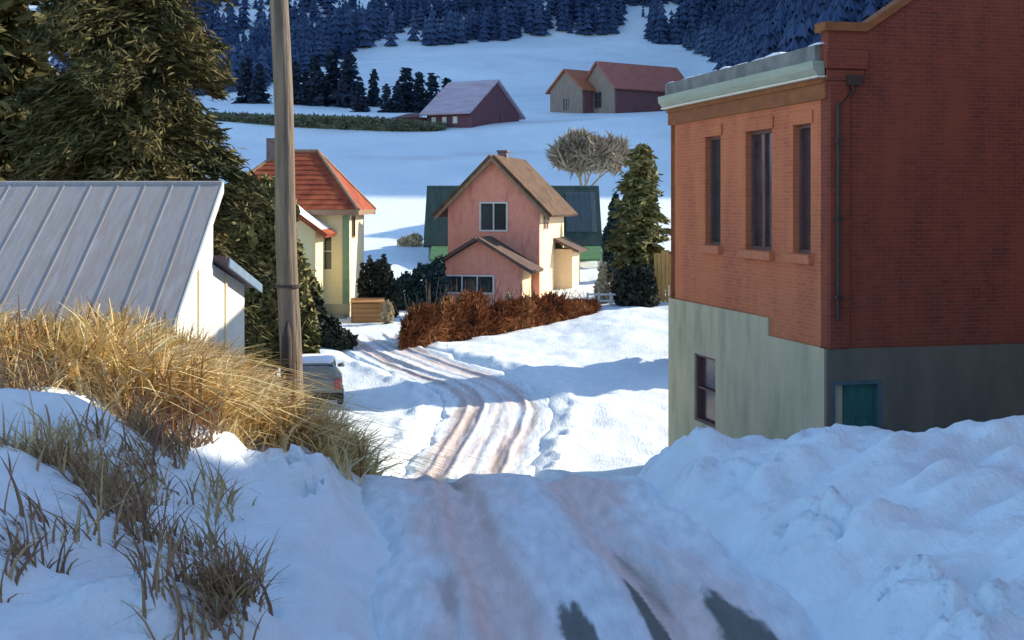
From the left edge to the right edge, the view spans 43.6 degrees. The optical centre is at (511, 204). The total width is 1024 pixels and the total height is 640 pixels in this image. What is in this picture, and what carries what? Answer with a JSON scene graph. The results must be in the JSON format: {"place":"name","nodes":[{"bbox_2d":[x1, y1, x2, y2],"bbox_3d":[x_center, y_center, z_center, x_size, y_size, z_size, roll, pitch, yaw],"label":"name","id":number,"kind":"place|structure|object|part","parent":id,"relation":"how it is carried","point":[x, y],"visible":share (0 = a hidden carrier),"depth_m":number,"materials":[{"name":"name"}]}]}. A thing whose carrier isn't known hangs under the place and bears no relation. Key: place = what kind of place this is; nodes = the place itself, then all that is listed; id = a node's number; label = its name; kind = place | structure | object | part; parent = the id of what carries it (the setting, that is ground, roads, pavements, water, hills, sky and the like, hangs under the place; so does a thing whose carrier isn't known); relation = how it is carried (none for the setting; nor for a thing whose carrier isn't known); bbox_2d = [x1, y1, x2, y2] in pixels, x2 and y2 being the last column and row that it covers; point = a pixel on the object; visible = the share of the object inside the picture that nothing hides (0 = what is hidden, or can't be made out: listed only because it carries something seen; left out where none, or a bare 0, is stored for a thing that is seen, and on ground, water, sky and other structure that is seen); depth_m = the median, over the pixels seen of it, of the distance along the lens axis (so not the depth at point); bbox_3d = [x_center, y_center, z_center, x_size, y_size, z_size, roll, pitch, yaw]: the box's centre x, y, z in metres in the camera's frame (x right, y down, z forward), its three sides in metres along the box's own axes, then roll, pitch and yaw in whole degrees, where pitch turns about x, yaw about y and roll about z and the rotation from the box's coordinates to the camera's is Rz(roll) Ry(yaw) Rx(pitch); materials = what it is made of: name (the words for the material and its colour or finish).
{"place":"outdoors","nodes":[
{"label":"outdoors","id":0,"kind":"place"},
{"bbox_2d":[0,0,1023,639],"bbox_3d":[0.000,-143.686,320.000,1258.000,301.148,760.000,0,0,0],"label":"ground","id":1,"kind":"structure","parent":0,"point":[850,532],"depth_m":12.54,"materials":[{"name":"white snow"}]},
{"bbox_2d":[0,0,68,180],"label":"spruce","id":2,"kind":"object","parent":1,"relation":"on","point":[22,65],"visible":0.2,"depth_m":34.15,"materials":[{"name":"green plant"}]},
{"bbox_2d":[0,181,261,363],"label":"white house","id":3,"kind":"structure","parent":1,"relation":"on","point":[96,243],"depth_m":23.25,"materials":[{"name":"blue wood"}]},
{"bbox_2d":[1,0,276,369],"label":"spruce","id":4,"kind":"object","parent":1,"relation":"on","point":[113,103],"visible":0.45,"depth_m":29.85,"materials":[{"name":"green plant"}]},
{"bbox_2d":[0,346,298,639],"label":"brown stalks","id":5,"kind":"object","parent":1,"relation":"on","point":[227,582],"visible":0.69,"depth_m":9.04,"materials":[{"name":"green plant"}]},
{"bbox_2d":[0,295,420,485],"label":"dry grass","id":6,"kind":"structure","parent":1,"relation":"on","point":[47,345],"depth_m":13.15,"materials":[{"name":"beige plant"}]},
{"bbox_2d":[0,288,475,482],"bbox_3d":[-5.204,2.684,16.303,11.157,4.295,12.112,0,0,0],"label":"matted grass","id":7,"kind":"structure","parent":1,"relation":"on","point":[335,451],"depth_m":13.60,"materials":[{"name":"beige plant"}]},
{"bbox_2d":[230,56,253,103],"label":"conifer","id":8,"kind":"object","parent":1,"relation":"on","point":[243,86],"visible":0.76,"depth_m":193.00,"materials":[{"name":"green plant"}]},
{"bbox_2d":[246,62,273,103],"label":"conifer","id":9,"kind":"object","parent":1,"relation":"on","point":[259,87],"visible":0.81,"depth_m":189.98,"materials":[{"name":"green plant"}]},
{"bbox_2d":[221,171,321,379],"bbox_3d":[-8.437,2.634,44.037,3.968,7.753,2.610,0,0,0],"label":"evergreen bush","id":10,"kind":"object","parent":1,"relation":"on","point":[257,242],"visible":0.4,"depth_m":43.46,"materials":[{"name":"green plant"}]},
{"bbox_2d":[270,0,303,405],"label":"utility pole","id":11,"kind":"object","parent":1,"relation":"on","point":[288,287],"visible":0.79,"depth_m":17.08,"materials":[{"name":"brown wood"}]},
{"bbox_2d":[217,138,375,318],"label":"cream house","id":12,"kind":"structure","parent":1,"relation":"on","point":[336,205],"depth_m":58.02,"materials":[{"name":"beige"}]},
{"bbox_2d":[324,237,332,270],"bbox_3d":[-8.475,2.100,58.030,0.750,1.800,0.120,0,0,0],"label":"window","id":13,"kind":"structure","parent":12,"relation":"in","point":[328,242],"depth_m":58.05,"materials":[{"name":"grey glass"}]},
{"bbox_2d":[351,215,355,237],"bbox_3d":[-7.415,1.025,59.650,0.090,1.050,1.300,0,0,0],"label":"window","id":14,"kind":"structure","parent":12,"relation":"in","point":[353,218],"depth_m":59.63,"materials":[{"name":"red glass"}]},
{"bbox_2d":[292,61,303,104],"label":"conifer","id":15,"kind":"object","parent":1,"relation":"on","point":[296,77],"visible":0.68,"depth_m":190.43,"materials":[{"name":"green plant"}]},
{"bbox_2d":[296,71,311,105],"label":"conifer","id":16,"kind":"object","parent":1,"relation":"on","point":[304,77],"visible":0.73,"depth_m":190.63,"materials":[{"name":"green plant"}]},
{"bbox_2d":[302,252,323,299],"bbox_3d":[-8.860,3.855,52.985,2.361,4.255,1.594,0,0,0],"label":"evergreen bush","id":17,"kind":"object","parent":1,"relation":"on","point":[314,287],"visible":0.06,"depth_m":52.86,"materials":[{"name":"green plant"}]},
{"bbox_2d":[300,53,329,106],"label":"conifer","id":18,"kind":"object","parent":1,"relation":"on","point":[316,96],"visible":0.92,"depth_m":189.82,"materials":[{"name":"green plant"}]},
{"bbox_2d":[302,354,344,403],"bbox_3d":[-6.432,5.562,41.580,2.008,1.469,4.190,0,0,-9],"label":"parked car","id":19,"kind":"object","parent":1,"relation":"on","point":[327,362],"visible":0.52,"depth_m":39.80,"materials":[{"name":"paint"}]},
{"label":"rear window","id":20,"kind":"part","parent":19,"relation":"part of","materials":[{"name":"glass"}]},
{"bbox_2d":[321,75,330,104],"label":"conifer","id":21,"kind":"object","parent":1,"relation":"on","point":[322,85],"visible":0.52,"depth_m":191.56,"materials":[{"name":"green plant"}]},
{"bbox_2d":[208,110,446,131],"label":"hedge","id":22,"kind":"object","parent":1,"relation":"on","point":[348,122],"visible":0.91,"depth_m":145.48,"materials":[{"name":"green plant"}]},
{"bbox_2d":[303,293,358,350],"bbox_3d":[-7.577,4.564,49.983,3.217,2.852,1.808,0,0,0],"label":"evergreen bush","id":23,"kind":"object","parent":1,"relation":"on","point":[335,335],"visible":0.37,"depth_m":49.59,"materials":[{"name":"green plant"}]},
{"bbox_2d":[322,46,341,104],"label":"conifer","id":24,"kind":"object","parent":1,"relation":"on","point":[332,76],"visible":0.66,"depth_m":191.72,"materials":[{"name":"green plant"}]},
{"bbox_2d":[328,50,362,107],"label":"conifer","id":25,"kind":"object","parent":1,"relation":"on","point":[346,84],"visible":0.69,"depth_m":188.75,"materials":[{"name":"green plant"}]},
{"bbox_2d":[349,81,370,111],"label":"conifer","id":26,"kind":"object","parent":1,"relation":"on","point":[360,105],"visible":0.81,"depth_m":174.29,"materials":[{"name":"green plant"}]},
{"bbox_2d":[350,298,384,322],"bbox_3d":[-6.404,4.773,56.746,1.490,1.250,0.710,0,0,-4],"label":"wood bin","id":27,"kind":"object","parent":1,"relation":"on","point":[364,310],"visible":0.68,"depth_m":56.49,"materials":[{"name":"brown wood"}]},
{"bbox_2d":[366,69,382,106],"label":"conifer","id":28,"kind":"object","parent":1,"relation":"on","point":[374,98],"visible":0.84,"depth_m":191.94,"materials":[{"name":"green plant"}]},
{"bbox_2d":[356,254,401,317],"bbox_3d":[-6.015,3.902,57.990,2.111,3.369,1.289,0,0,0],"label":"evergreen bush","id":29,"kind":"object","parent":1,"relation":"on","point":[383,282],"visible":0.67,"depth_m":57.70,"materials":[{"name":"green plant"}]},
{"bbox_2d":[377,83,393,112],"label":"conifer","id":30,"kind":"object","parent":1,"relation":"on","point":[385,103],"visible":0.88,"depth_m":173.36,"materials":[{"name":"green plant"}]},
{"bbox_2d":[379,299,394,323],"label":"dry shrub","id":31,"kind":"object","parent":1,"relation":"on","point":[387,313],"visible":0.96,"depth_m":55.86,"materials":[{"name":"beige plant"}]},
{"bbox_2d":[390,83,406,112],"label":"conifer","id":32,"kind":"object","parent":1,"relation":"on","point":[397,105],"visible":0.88,"depth_m":173.43,"materials":[{"name":"green plant"}]},
{"bbox_2d":[395,67,414,112],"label":"conifer","id":33,"kind":"object","parent":1,"relation":"on","point":[406,89],"visible":0.56,"depth_m":176.56,"materials":[{"name":"green plant"}]},
{"bbox_2d":[396,232,422,246],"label":"dry shrub","id":34,"kind":"object","parent":1,"relation":"on","point":[414,240],"visible":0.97,"depth_m":81.80,"materials":[{"name":"beige plant"}]},
{"bbox_2d":[407,71,426,112],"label":"conifer","id":35,"kind":"object","parent":1,"relation":"on","point":[418,88],"visible":0.69,"depth_m":175.44,"materials":[{"name":"green plant"}]},
{"bbox_2d":[396,254,447,309],"bbox_3d":[-4.469,3.908,61.024,2.901,3.206,1.344,0,0,0],"label":"evergreen bush","id":36,"kind":"object","parent":1,"relation":"on","point":[434,270],"visible":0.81,"depth_m":60.69,"materials":[{"name":"green plant"}]},
{"bbox_2d":[419,73,440,109],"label":"conifer","id":37,"kind":"object","parent":1,"relation":"on","point":[432,85],"visible":0.44,"depth_m":174.66,"materials":[{"name":"green plant"}]},
{"bbox_2d":[438,77,451,91],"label":"conifer","id":38,"kind":"object","parent":1,"relation":"on","point":[446,80],"visible":0.1,"depth_m":178.58,"materials":[{"name":"green plant"}]},
{"bbox_2d":[393,79,525,127],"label":"barn","id":39,"kind":"structure","parent":1,"relation":"on","point":[468,104],"depth_m":148.88,"materials":[{"name":"red wood"}]},
{"bbox_2d":[491,114,499,123],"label":"door","id":40,"kind":"structure","parent":39,"relation":"in","point":[495,118],"depth_m":150.05,"materials":[{"name":"red wood"}]},
{"bbox_2d":[27,0,892,94],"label":"forest","id":41,"kind":"object","parent":1,"relation":"on","point":[721,33],"visible":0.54,"depth_m":315.37,"materials":[{"name":"green plant"}]},
{"bbox_2d":[393,277,602,349],"bbox_3d":[-0.264,4.399,54.506,12.748,2.967,1.858,0,0,-45],"label":"hedge","id":42,"kind":"object","parent":1,"relation":"on","point":[465,315],"visible":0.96,"depth_m":52.87,"materials":[{"name":"brown plant"}]},
{"bbox_2d":[503,292,513,303],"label":"dry shrub","id":43,"kind":"object","parent":1,"relation":"on","point":[507,299],"visible":0.08,"depth_m":55.15,"materials":[{"name":"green plant"}]},
{"bbox_2d":[432,150,588,303],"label":"pink house","id":44,"kind":"structure","parent":1,"relation":"on","point":[504,212],"depth_m":64.51,"materials":[{"name":"pink paint"}]},
{"bbox_2d":[446,275,493,293],"bbox_3d":[-2.059,3.885,62.515,2.470,0.930,0.140,0,0,13],"label":"window","id":45,"kind":"structure","parent":44,"relation":"in","point":[477,279],"depth_m":62.53,"materials":[{"name":"black glass"}]},
{"bbox_2d":[479,202,507,231],"bbox_3d":[-0.929,0.600,64.617,1.480,1.500,0.140,0,0,13],"label":"window","id":46,"kind":"structure","parent":44,"relation":"in","point":[493,216],"depth_m":64.63,"materials":[{"name":"black glass"}]},
{"bbox_2d":[543,215,545,229],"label":"window","id":47,"kind":"structure","parent":44,"relation":"in","point":[544,218],"depth_m":65.50,"materials":[{"name":"red glass"}]},
{"bbox_2d":[546,218,548,229],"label":"window","id":48,"kind":"structure","parent":44,"relation":"in","point":[547,221],"depth_m":66.19,"materials":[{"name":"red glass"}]},
{"bbox_2d":[423,186,602,267],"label":"green roofed house","id":49,"kind":"structure","parent":1,"relation":"on","point":[583,227],"depth_m":77.90,"materials":[{"name":"clear wood"}]},
{"bbox_2d":[545,69,595,112],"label":"barn","id":50,"kind":"structure","parent":1,"relation":"on","point":[570,90],"depth_m":166.41,"materials":[{"name":"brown wood"}]},
{"bbox_2d":[563,99,568,109],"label":"window","id":51,"kind":"structure","parent":50,"relation":"in","point":[565,101],"depth_m":166.98,"materials":[{"name":"grey glass"}]},
{"bbox_2d":[544,126,632,185],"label":"bare tree","id":52,"kind":"object","parent":1,"relation":"on","point":[581,152],"visible":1,"depth_m":90.39,"materials":[{"name":"grey plant"}]},
{"bbox_2d":[592,258,610,303],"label":"dry shrub","id":53,"kind":"object","parent":1,"relation":"on","point":[602,284],"visible":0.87,"depth_m":60.36,"materials":[{"name":"beige plant"}]},
{"bbox_2d":[587,292,622,305],"bbox_3d":[4.321,4.584,59.585,1.709,1.020,0.120,0,0,0],"label":"white fence","id":54,"kind":"object","parent":1,"relation":"on","point":[610,294],"visible":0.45,"depth_m":59.52,"materials":[{"name":"white wood"}]},
{"bbox_2d":[601,191,624,272],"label":"conifer tree","id":55,"kind":"object","parent":1,"relation":"on","point":[608,257],"visible":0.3,"depth_m":70.74,"materials":[{"name":"green plant"}]},
{"bbox_2d":[585,61,683,112],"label":"barn","id":56,"kind":"structure","parent":1,"relation":"on","point":[624,88],"depth_m":165.04,"materials":[{"name":"red wood"}]},
{"bbox_2d":[594,91,601,108],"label":"window","id":57,"kind":"structure","parent":56,"relation":"in","point":[597,95],"depth_m":164.98,"materials":[{"name":"grey glass"}]},
{"bbox_2d":[610,261,659,306],"bbox_3d":[5.719,3.893,59.584,2.375,2.642,1.745,0,0,0],"label":"evergreen bush","id":58,"kind":"object","parent":1,"relation":"on","point":[625,284],"visible":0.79,"depth_m":59.13,"materials":[{"name":"green plant"}]},
{"bbox_2d":[603,143,670,296],"bbox_3d":[6.100,1.346,62.477,4.029,8.745,4.324,0,0,-8],"label":"spruce","id":59,"kind":"object","parent":1,"relation":"on","point":[639,214],"visible":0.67,"depth_m":61.87,"materials":[{"name":"green plant"}]},
{"bbox_2d":[638,262,657,307],"bbox_3d":[6.235,3.934,59.292,1.069,2.587,1.114,0,0,0],"label":"evergreen bush","id":60,"kind":"object","parent":1,"relation":"on","point":[649,284],"visible":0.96,"depth_m":59.03,"materials":[{"name":"green plant"}]},
{"bbox_2d":[654,251,670,301],"bbox_3d":[8.313,3.504,60.655,3.172,2.879,0.130,0,0,0],"label":"plank fence","id":61,"kind":"object","parent":1,"relation":"on","point":[659,266],"visible":0.16,"depth_m":60.59,"materials":[{"name":"brown wood"}]},
{"bbox_2d":[658,0,1023,446],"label":"brick building","id":62,"kind":"structure","parent":1,"relation":"on","point":[847,223],"depth_m":25.46,"materials":[{"name":"brick"}]},
{"bbox_2d":[696,354,714,426],"bbox_3d":[4.735,4.435,30.673,0.150,1.630,1.322,0,0,-14],"label":"window","id":63,"kind":"structure","parent":62,"relation":"in","point":[705,366],"depth_m":30.95,"materials":[{"name":"grey glass"}]},
{"bbox_2d":[698,124,722,253],"bbox_3d":[4.805,-0.365,30.296,0.370,3.030,1.198,0,0,-14],"label":"window","id":64,"kind":"structure","parent":62,"relation":"in","point":[713,130],"depth_m":30.57,"materials":[{"name":"black glass"}]},
{"bbox_2d":[738,116,774,260],"bbox_3d":[5.405,-0.350,27.812,0.370,3.060,1.610,0,0,-14],"label":"window","id":65,"kind":"structure","parent":62,"relation":"in","point":[761,141],"depth_m":28.01,"materials":[{"name":"red glass"}]},
{"bbox_2d":[785,110,813,264],"bbox_3d":[5.891,-0.350,25.799,0.370,3.060,1.054,0,0,-14],"label":"window","id":66,"kind":"structure","parent":62,"relation":"in","point":[802,117],"depth_m":26.02,"materials":[{"name":"red glass"}]},
{"bbox_2d":[832,379,881,428],"bbox_3d":[6.651,4.550,24.913,1.070,2.300,0.245,0,0,-14],"label":"door","id":67,"kind":"structure","parent":62,"relation":"in","point":[861,399],"depth_m":24.95,"materials":[{"name":"teal wood"}]},
{"bbox_2d":[340,332,816,639],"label":"road","id":68,"kind":"structure","parent":0,"point":[498,540],"depth_m":11.70,"materials":[{"name":"white snow"}]}
]}

